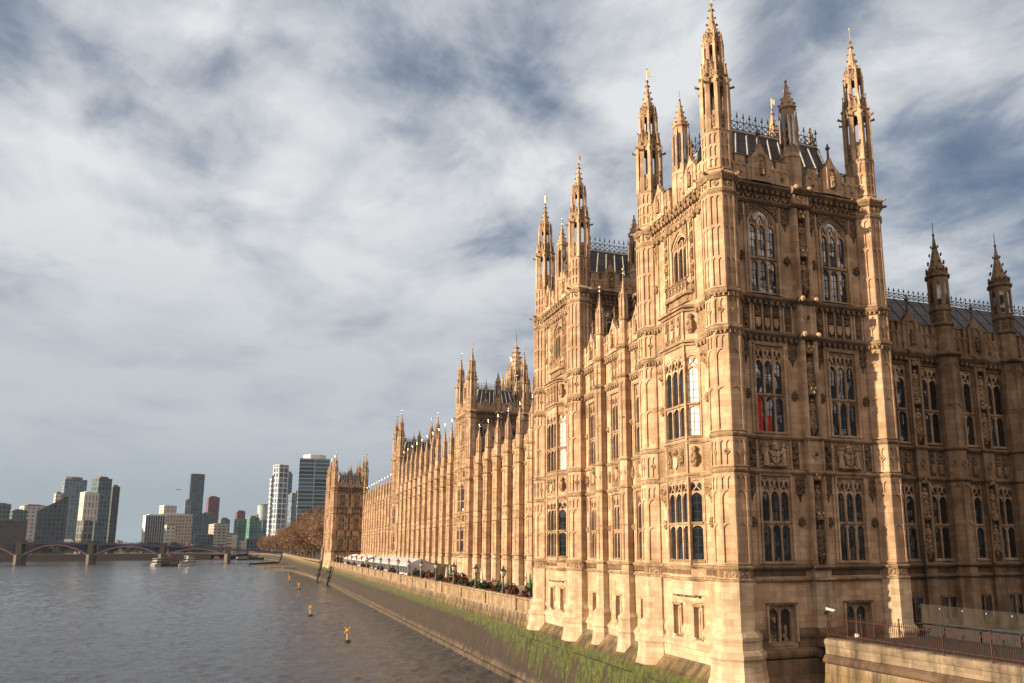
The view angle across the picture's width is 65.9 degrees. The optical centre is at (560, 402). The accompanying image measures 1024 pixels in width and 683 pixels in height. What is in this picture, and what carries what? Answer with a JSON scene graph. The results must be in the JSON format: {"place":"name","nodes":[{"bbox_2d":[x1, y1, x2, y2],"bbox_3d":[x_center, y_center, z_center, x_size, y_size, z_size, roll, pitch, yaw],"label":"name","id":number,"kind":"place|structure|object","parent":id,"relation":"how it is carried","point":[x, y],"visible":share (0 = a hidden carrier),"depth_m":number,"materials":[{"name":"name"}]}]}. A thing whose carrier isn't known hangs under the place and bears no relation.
{"place":"outdoors","nodes":[
{"label":"outdoors","id":0,"kind":"place"},
{"bbox_2d":[0,503,11,518],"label":"office block","id":1,"kind":"structure","parent":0,"point":[5,508],"depth_m":1083.97,"materials":[{"name":"teal glass"}]},
{"bbox_2d":[9,509,26,519],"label":"office block","id":2,"kind":"structure","parent":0,"point":[19,514],"depth_m":1072.58,"materials":[{"name":"teal glass"}]},
{"bbox_2d":[19,504,46,544],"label":"slab block","id":3,"kind":"structure","parent":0,"point":[32,510],"depth_m":1175.55,"materials":[{"name":"concrete"}]},
{"bbox_2d":[91,476,112,553],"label":"stacked tower","id":4,"kind":"structure","parent":0,"point":[101,485],"depth_m":1065.57,"materials":[{"name":"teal glass"}]},
{"bbox_2d":[105,485,119,553],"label":"balcony tower","id":5,"kind":"structure","parent":0,"point":[113,513],"depth_m":1098.54,"materials":[{"name":"concrete"}]},
{"bbox_2d":[29,550,238,554],"bbox_3d":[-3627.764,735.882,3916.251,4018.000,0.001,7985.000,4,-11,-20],"label":"bank","id":6,"kind":"structure","parent":0,"point":[122,552],"depth_m":1102.19,"materials":[{"name":"stone"}]},
{"bbox_2d":[0,519,27,554],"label":"masonry block","id":7,"kind":"structure","parent":6,"relation":"on","point":[12,530],"depth_m":956.98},
{"bbox_2d":[38,544,54,553],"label":"tree","id":8,"kind":"object","parent":6,"relation":"on","point":[46,549],"visible":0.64,"depth_m":895.65,"materials":[{"name":"green plant"}]},
{"bbox_2d":[32,495,69,553],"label":"slanted office","id":9,"kind":"structure","parent":6,"relation":"on","point":[51,522],"depth_m":1014.06,"materials":[{"name":"grey glass"}]},
{"bbox_2d":[53,492,62,502],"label":"flat block","id":10,"kind":"structure","parent":6,"relation":"on","point":[57,497],"depth_m":1266.09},
{"bbox_2d":[49,542,71,553],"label":"tree","id":11,"kind":"object","parent":6,"relation":"on","point":[59,548],"visible":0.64,"depth_m":885.87,"materials":[{"name":"green plant"}]},
{"bbox_2d":[60,477,86,552],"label":"flat tower","id":12,"kind":"structure","parent":6,"relation":"on","point":[72,487],"depth_m":1282.12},
{"bbox_2d":[69,541,87,553],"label":"tree","id":13,"kind":"object","parent":6,"relation":"on","point":[77,545],"visible":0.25,"depth_m":896.73,"materials":[{"name":"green plant"}]},
{"bbox_2d":[74,520,93,553],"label":"podium block","id":14,"kind":"structure","parent":6,"relation":"on","point":[84,530],"depth_m":1007.89,"materials":[{"name":"concrete"}]},
{"bbox_2d":[77,492,99,520],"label":"framed office","id":15,"kind":"structure","parent":14,"relation":"on","point":[88,505],"depth_m":1017.75,"materials":[{"name":"concrete"}]},
{"bbox_2d":[103,543,120,553],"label":"tree","id":16,"kind":"object","parent":6,"relation":"on","point":[115,550],"visible":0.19,"depth_m":903.14,"materials":[{"name":"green plant"}]},
{"bbox_2d":[123,547,135,553],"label":"tree","id":17,"kind":"object","parent":6,"relation":"on","point":[129,549],"visible":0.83,"depth_m":939.64,"materials":[{"name":"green plant"}]},
{"bbox_2d":[131,540,147,552],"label":"tree","id":18,"kind":"object","parent":6,"relation":"on","point":[138,549],"visible":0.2,"depth_m":934.36,"materials":[{"name":"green plant"}]},
{"bbox_2d":[66,540,222,552],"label":"distant wood","id":19,"kind":"object","parent":6,"relation":"on","point":[187,543],"visible":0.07,"depth_m":1311.34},
{"bbox_2d":[144,541,159,553],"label":"tree","id":20,"kind":"object","parent":6,"relation":"on","point":[152,543],"visible":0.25,"depth_m":930.97,"materials":[{"name":"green plant"}]},
{"bbox_2d":[163,524,174,552],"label":"front office","id":21,"kind":"structure","parent":6,"relation":"on","point":[169,531],"depth_m":1241.09,"materials":[{"name":"concrete"}]},
{"bbox_2d":[168,542,183,553],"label":"tree","id":22,"kind":"object","parent":6,"relation":"on","point":[176,544],"visible":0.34,"depth_m":958.32,"materials":[{"name":"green plant"}]},
{"bbox_2d":[160,513,192,552],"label":"concrete office","id":23,"kind":"structure","parent":6,"relation":"on","point":[182,522],"depth_m":1335.59,"materials":[{"name":"concrete"}]},
{"bbox_2d":[159,505,176,513],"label":"rooftop block","id":24,"kind":"structure","parent":23,"relation":"on","point":[163,509],"depth_m":1395.06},
{"bbox_2d":[189,543,206,552],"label":"tree","id":25,"kind":"object","parent":6,"relation":"on","point":[200,545],"visible":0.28,"depth_m":956.71,"materials":[{"name":"brown plant"}]},
{"bbox_2d":[193,534,213,552],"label":"office","id":26,"kind":"structure","parent":6,"relation":"on","point":[205,540],"depth_m":1255.52,"materials":[{"name":"grey glass"}]},
{"bbox_2d":[208,523,228,551],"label":"cream flats","id":27,"kind":"structure","parent":6,"relation":"on","point":[219,531],"depth_m":1443.54,"materials":[{"name":"concrete"}]},
{"bbox_2d":[218,518,229,534],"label":"flats","id":28,"kind":"structure","parent":6,"relation":"on","point":[224,520],"depth_m":1508.48,"materials":[{"name":"green glass"}]},
{"bbox_2d":[227,533,237,552],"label":"round flats","id":29,"kind":"structure","parent":6,"relation":"on","point":[232,540],"depth_m":1179.45,"materials":[{"name":"concrete"}]},
{"bbox_2d":[233,518,246,551],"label":"green flats","id":30,"kind":"structure","parent":6,"relation":"on","point":[239,524],"depth_m":1369.21,"materials":[{"name":"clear glass"}]},
{"bbox_2d":[235,510,245,518],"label":"maroon tower","id":31,"kind":"structure","parent":6,"relation":"on","point":[239,513],"depth_m":1648.57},
{"bbox_2d":[238,540,245,552],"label":"flats","id":32,"kind":"structure","parent":6,"relation":"on","point":[241,544],"depth_m":1185.93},
{"bbox_2d":[245,538,259,552],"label":"office","id":33,"kind":"structure","parent":6,"relation":"on","point":[251,544],"depth_m":1234.24,"materials":[{"name":"grey glass"}]},
{"bbox_2d":[245,516,259,537],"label":"green flats","id":34,"kind":"structure","parent":6,"relation":"on","point":[252,522],"depth_m":1421.10,"materials":[{"name":"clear glass"}]},
{"bbox_2d":[140,514,164,552],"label":"bank building","id":35,"kind":"structure","parent":0,"point":[153,525],"depth_m":1144.34,"materials":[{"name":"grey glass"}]},
{"bbox_2d":[184,499,190,514],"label":"side tower","id":36,"kind":"structure","parent":0,"point":[187,507],"depth_m":1689.01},
{"bbox_2d":[188,474,204,542],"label":"glass tower","id":37,"kind":"structure","parent":0,"point":[196,489],"depth_m":1711.96,"materials":[{"name":"glass"}]},
{"bbox_2d":[201,512,213,533],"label":"teal block","id":38,"kind":"structure","parent":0,"point":[207,519],"depth_m":1710.06,"materials":[{"name":"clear glass"}]},
{"bbox_2d":[206,496,219,522],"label":"red tower","id":39,"kind":"structure","parent":0,"point":[212,504],"depth_m":1811.35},
{"bbox_2d":[0,554,512,682],"bbox_3d":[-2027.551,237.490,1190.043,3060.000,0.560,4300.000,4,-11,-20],"label":"river","id":40,"kind":"structure","parent":0,"point":[144,621],"depth_m":122.08,"materials":[{"name":"liquid"}]},
{"bbox_2d":[0,554,210,560],"bbox_3d":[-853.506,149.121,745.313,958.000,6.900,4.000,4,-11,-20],"label":"bank wall","id":41,"kind":"structure","parent":40,"relation":"in","point":[63,557],"depth_m":871.05,"materials":[{"name":"brown stone"}]},
{"bbox_2d":[0,540,282,564],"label":"arch bridge","id":42,"kind":"structure","parent":40,"relation":"in","point":[19,553],"depth_m":686.39,"materials":[{"name":"paint"}]},
{"bbox_2d":[150,555,163,565],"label":"river boat","id":43,"kind":"object","parent":40,"relation":"on","point":[157,561],"visible":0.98,"depth_m":566.75,"materials":[{"name":"white metal"}]},
{"bbox_2d":[161,553,180,565],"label":"river boat","id":44,"kind":"object","parent":40,"relation":"on","point":[168,560],"visible":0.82,"depth_m":573.19,"materials":[{"name":"black metal"}]},
{"bbox_2d":[169,561,182,565],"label":"river boat","id":45,"kind":"object","parent":40,"relation":"on","point":[175,563],"visible":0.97,"depth_m":567.89,"materials":[{"name":"black metal"}]},
{"bbox_2d":[178,562,189,565],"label":"river boat","id":46,"kind":"object","parent":40,"relation":"on","point":[184,564],"visible":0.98,"depth_m":568.33,"materials":[{"name":"white metal"}]},
{"bbox_2d":[183,556,196,565],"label":"river boat","id":47,"kind":"object","parent":40,"relation":"on","point":[190,560],"visible":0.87,"depth_m":579.78,"materials":[{"name":"white metal"}]},
{"bbox_2d":[213,556,223,559],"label":"river boat","id":48,"kind":"object","parent":40,"relation":"on","point":[216,558],"visible":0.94,"depth_m":865.24,"materials":[{"name":"red metal"}]},
{"bbox_2d":[235,556,248,559],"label":"river boat","id":49,"kind":"object","parent":40,"relation":"on","point":[242,558],"visible":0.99,"depth_m":855.87,"materials":[{"name":"white metal"}]},
{"bbox_2d":[247,556,263,559],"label":"river boat","id":50,"kind":"object","parent":40,"relation":"on","point":[252,558],"visible":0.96,"depth_m":877.51,"materials":[{"name":"black metal"}]},
{"bbox_2d":[248,562,278,565],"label":"jetty","id":51,"kind":"object","parent":40,"relation":"in","point":[249,564],"visible":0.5,"depth_m":567.71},
{"bbox_2d":[264,565,295,568],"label":"jetty","id":52,"kind":"object","parent":40,"relation":"in","point":[274,566],"visible":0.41,"depth_m":468.39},
{"bbox_2d":[255,562,322,580],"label":"foreshore","id":53,"kind":"structure","parent":40,"relation":"in","point":[294,570],"depth_m":454.73,"materials":[{"name":"sand"}]},
{"bbox_2d":[307,605,312,615],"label":"buoy","id":54,"kind":"object","parent":40,"relation":"on","point":[310,608],"visible":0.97,"depth_m":149.68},
{"bbox_2d":[316,547,323,580],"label":"timber pile","id":55,"kind":"object","parent":40,"relation":"in","point":[320,566],"visible":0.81,"depth_m":307.52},
{"bbox_2d":[325,566,331,583],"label":"timber pile","id":56,"kind":"object","parent":40,"relation":"in","point":[328,576],"visible":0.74,"depth_m":276.76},
{"bbox_2d":[343,627,350,641],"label":"buoy","id":57,"kind":"object","parent":40,"relation":"on","point":[346,640],"visible":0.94,"depth_m":107.78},
{"bbox_2d":[424,574,531,597],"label":"terrace","id":58,"kind":"structure","parent":0,"point":[521,588],"depth_m":118.66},
{"bbox_2d":[344,554,376,565],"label":"marquee","id":59,"kind":"object","parent":58,"relation":"on","point":[364,560],"visible":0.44,"depth_m":233.75,"materials":[{"name":"white fabric"}]},
{"bbox_2d":[344,559,364,564],"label":"side window","id":60,"kind":"structure","parent":59,"relation":"in","point":[345,560],"depth_m":246.30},
{"bbox_2d":[369,556,433,575],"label":"marquee","id":61,"kind":"object","parent":58,"relation":"on","point":[413,565],"visible":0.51,"depth_m":162.28,"materials":[{"name":"grey fabric"}]},
{"bbox_2d":[369,562,406,572],"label":"side window","id":62,"kind":"structure","parent":61,"relation":"in","point":[404,567],"depth_m":167.27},
{"bbox_2d":[424,570,432,577],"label":"potted shrub","id":63,"kind":"object","parent":58,"relation":"on","point":[428,575],"visible":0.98,"depth_m":139.28,"materials":[{"name":"red plant"}]},
{"bbox_2d":[452,573,459,581],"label":"potted shrub","id":64,"kind":"object","parent":58,"relation":"on","point":[457,577],"visible":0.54,"depth_m":121.58,"materials":[{"name":"red plant"}]},
{"bbox_2d":[458,577,465,584],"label":"potted shrub","id":65,"kind":"object","parent":58,"relation":"on","point":[461,582],"visible":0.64,"depth_m":110.56,"materials":[{"name":"green plant"}]},
{"bbox_2d":[462,579,470,586],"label":"potted shrub","id":66,"kind":"object","parent":58,"relation":"on","point":[467,584],"visible":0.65,"depth_m":107.61,"materials":[{"name":"green plant"}]},
{"bbox_2d":[481,582,490,588],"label":"potted shrub","id":67,"kind":"object","parent":58,"relation":"on","point":[485,586],"visible":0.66,"depth_m":97.53,"materials":[{"name":"green plant"}]},
{"bbox_2d":[495,581,504,591],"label":"potted shrub","id":68,"kind":"object","parent":58,"relation":"on","point":[498,587],"visible":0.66,"depth_m":95.45,"materials":[{"name":"green plant"}]},
{"bbox_2d":[508,587,516,594],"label":"potted shrub","id":69,"kind":"object","parent":58,"relation":"on","point":[512,591],"visible":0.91,"depth_m":89.53,"materials":[{"name":"red plant"}]},
{"bbox_2d":[507,583,518,593],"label":"potted shrub","id":70,"kind":"object","parent":58,"relation":"on","point":[515,588],"visible":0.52,"depth_m":90.77,"materials":[{"name":"red plant"}]},
{"bbox_2d":[520,589,528,596],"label":"potted shrub","id":71,"kind":"object","parent":58,"relation":"on","point":[524,593],"visible":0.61,"depth_m":83.98,"materials":[{"name":"red plant"}]},
{"bbox_2d":[525,580,532,594],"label":"potted shrub","id":72,"kind":"object","parent":58,"relation":"on","point":[528,590],"visible":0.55,"depth_m":93.15,"materials":[{"name":"green plant"}]},
{"bbox_2d":[528,574,531,595],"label":"parasol","id":73,"kind":"object","parent":58,"relation":"on","point":[529,586],"visible":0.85,"depth_m":92.70,"materials":[{"name":"green fabric"}]},
{"bbox_2d":[0,0,1023,548],"label":"sky","id":74,"kind":"structure","parent":0,"point":[240,239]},
{"bbox_2d":[277,551,824,646],"bbox_3d":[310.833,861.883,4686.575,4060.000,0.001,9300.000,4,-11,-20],"label":"ground","id":75,"kind":"structure","parent":0,"point":[317,556],"depth_m":521.59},
{"bbox_2d":[257,504,267,519],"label":"round tower","id":76,"kind":"structure","parent":75,"relation":"on","point":[262,510],"depth_m":1661.36,"materials":[{"name":"silver metal"}]},
{"bbox_2d":[258,520,266,550],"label":"green flats","id":77,"kind":"structure","parent":75,"relation":"on","point":[262,526],"depth_m":1381.64,"materials":[{"name":"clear glass"}]},
{"bbox_2d":[257,536,270,550],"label":"bare tree","id":78,"kind":"object","parent":75,"relation":"on","point":[262,541],"visible":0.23,"depth_m":917.38,"materials":[{"name":"brown plant"}]},
{"bbox_2d":[262,534,272,550],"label":"bare tree","id":79,"kind":"object","parent":75,"relation":"on","point":[265,544],"visible":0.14,"depth_m":882.20,"materials":[{"name":"brown plant"}]},
{"bbox_2d":[266,475,272,550],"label":"grid wing","id":80,"kind":"structure","parent":75,"relation":"on","point":[269,506],"depth_m":1306.11,"materials":[{"name":"concrete"}]},
{"bbox_2d":[264,537,278,551],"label":"bare tree","id":81,"kind":"object","parent":75,"relation":"on","point":[267,541],"visible":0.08,"depth_m":854.73,"materials":[{"name":"brown plant"}]},
{"bbox_2d":[271,534,283,552],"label":"bare tree","id":82,"kind":"object","parent":75,"relation":"on","point":[276,545],"visible":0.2,"depth_m":793.67,"materials":[{"name":"brown plant"}]},
{"bbox_2d":[270,464,288,550],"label":"grid tower","id":83,"kind":"structure","parent":75,"relation":"on","point":[280,493],"depth_m":1305.75,"materials":[{"name":"concrete"}]},
{"bbox_2d":[270,523,292,553],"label":"bare tree","id":84,"kind":"object","parent":75,"relation":"on","point":[278,530],"visible":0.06,"depth_m":739.64,"materials":[{"name":"brown plant"}]},
{"bbox_2d":[275,530,294,554],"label":"bare tree","id":85,"kind":"object","parent":75,"relation":"on","point":[278,539],"visible":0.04,"depth_m":670.61,"materials":[{"name":"brown plant"}]},
{"bbox_2d":[284,471,292,550],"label":"grid wing","id":86,"kind":"structure","parent":75,"relation":"on","point":[290,483],"depth_m":1338.56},
{"bbox_2d":[278,525,300,554],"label":"bare tree","id":87,"kind":"object","parent":75,"relation":"on","point":[285,540],"visible":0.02,"depth_m":632.38,"materials":[{"name":"brown plant"}]},
{"bbox_2d":[280,524,298,551],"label":"bare tree","id":88,"kind":"object","parent":75,"relation":"on","point":[286,540],"visible":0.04,"depth_m":563.34,"materials":[{"name":"brown plant"}]},
{"bbox_2d":[285,493,295,551],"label":"blue flats","id":89,"kind":"structure","parent":75,"relation":"on","point":[291,507],"depth_m":1218.21,"materials":[{"name":"concrete"}]},
{"bbox_2d":[280,520,308,555],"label":"bare tree","id":90,"kind":"object","parent":75,"relation":"on","point":[290,537],"depth_m":525.30,"materials":[{"name":"brown plant"}]},
{"bbox_2d":[293,489,297,551],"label":"slim block","id":91,"kind":"structure","parent":75,"relation":"on","point":[295,507],"depth_m":845.67,"materials":[{"name":"grey glass"}]},
{"bbox_2d":[284,521,311,556],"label":"bare tree","id":92,"kind":"object","parent":75,"relation":"on","point":[310,555],"visible":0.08,"depth_m":479.01,"materials":[{"name":"brown plant"}]},
{"bbox_2d":[282,521,314,557],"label":"bare tree","id":93,"kind":"object","parent":75,"relation":"on","point":[303,547],"visible":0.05,"depth_m":465.56,"materials":[{"name":"brown plant"}]},
{"bbox_2d":[285,501,324,556],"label":"bare tree","id":94,"kind":"object","parent":75,"relation":"on","point":[309,544],"visible":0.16,"depth_m":400.42,"materials":[{"name":"brown plant"}]},
{"bbox_2d":[292,506,323,551],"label":"bare tree","id":95,"kind":"object","parent":75,"relation":"on","point":[305,527],"visible":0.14,"depth_m":377.08,"materials":[{"name":"brown plant"}]},
{"bbox_2d":[296,454,329,553],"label":"banded tower","id":96,"kind":"structure","parent":75,"relation":"on","point":[312,476],"depth_m":752.10,"materials":[{"name":"grey glass"}]},
{"bbox_2d":[302,516,323,549],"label":"bare tree","id":97,"kind":"object","parent":75,"relation":"on","point":[320,528],"visible":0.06,"depth_m":350.09,"materials":[{"name":"brown plant"}]},
{"bbox_2d":[247,553,663,682],"bbox_3d":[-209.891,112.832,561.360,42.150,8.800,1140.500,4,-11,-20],"label":"river wall","id":98,"kind":"structure","parent":75,"relation":"on","point":[486,628],"depth_m":96.19,"materials":[{"name":"stone"}]},
{"bbox_2d":[396,558,399,573],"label":"lamp post","id":99,"kind":"object","parent":98,"relation":"on","point":[397,562],"visible":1,"depth_m":152.83,"materials":[{"name":"grey metal"}]},
{"bbox_2d":[407,559,410,575],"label":"lamp post","id":100,"kind":"object","parent":98,"relation":"on","point":[408,564],"visible":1,"depth_m":141.84,"materials":[{"name":"grey metal"}]},
{"bbox_2d":[419,560,423,577],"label":"lamp post","id":101,"kind":"object","parent":98,"relation":"on","point":[421,563],"visible":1,"depth_m":130.84,"materials":[{"name":"grey metal"}]},
{"bbox_2d":[434,561,438,580],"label":"lamp post","id":102,"kind":"object","parent":98,"relation":"on","point":[436,564],"visible":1,"depth_m":119.83,"materials":[{"name":"grey metal"}]},
{"bbox_2d":[451,562,456,583],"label":"lamp post","id":103,"kind":"object","parent":98,"relation":"on","point":[453,566],"visible":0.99,"depth_m":108.84,"materials":[{"name":"grey metal"}]},
{"bbox_2d":[473,564,478,587],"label":"lamp post","id":104,"kind":"object","parent":98,"relation":"on","point":[475,570],"visible":1,"depth_m":97.83,"materials":[{"name":"grey metal"}]},
{"bbox_2d":[500,566,505,592],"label":"lamp post","id":105,"kind":"object","parent":98,"relation":"on","point":[503,574],"visible":1,"depth_m":86.84,"materials":[{"name":"grey metal"}]},
{"bbox_2d":[321,0,1023,682],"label":"palace","id":106,"kind":"structure","parent":75,"relation":"on","point":[753,424],"depth_m":53.23,"materials":[{"name":"stone"}]},
{"bbox_2d":[823,637,1023,682],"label":"approach wall","id":107,"kind":"structure","parent":75,"relation":"on","point":[849,661],"depth_m":40.11,"materials":[{"name":"stone"}]},
{"bbox_2d":[826,612,1023,666],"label":"railing","id":108,"kind":"object","parent":107,"relation":"on","point":[918,646],"visible":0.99,"depth_m":38.90,"materials":[{"name":"metal"}]},
{"bbox_2d":[824,607,834,614],"bbox_3d":[15.523,12.030,45.534,0.645,0.424,0.268,-1,-10,2],"label":"security camera","id":109,"kind":"object","parent":108,"relation":"attached to","point":[830,609],"visible":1,"depth_m":45.44,"materials":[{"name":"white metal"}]},
{"bbox_2d":[855,626,1023,664],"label":"forecourt","id":110,"kind":"structure","parent":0,"point":[926,638],"depth_m":43.00,"materials":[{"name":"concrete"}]},
{"bbox_2d":[914,606,1023,647],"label":"glass screen","id":111,"kind":"object","parent":110,"relation":"on","point":[938,634],"visible":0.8,"depth_m":45.09,"materials":[{"name":"grey"}]}
]}

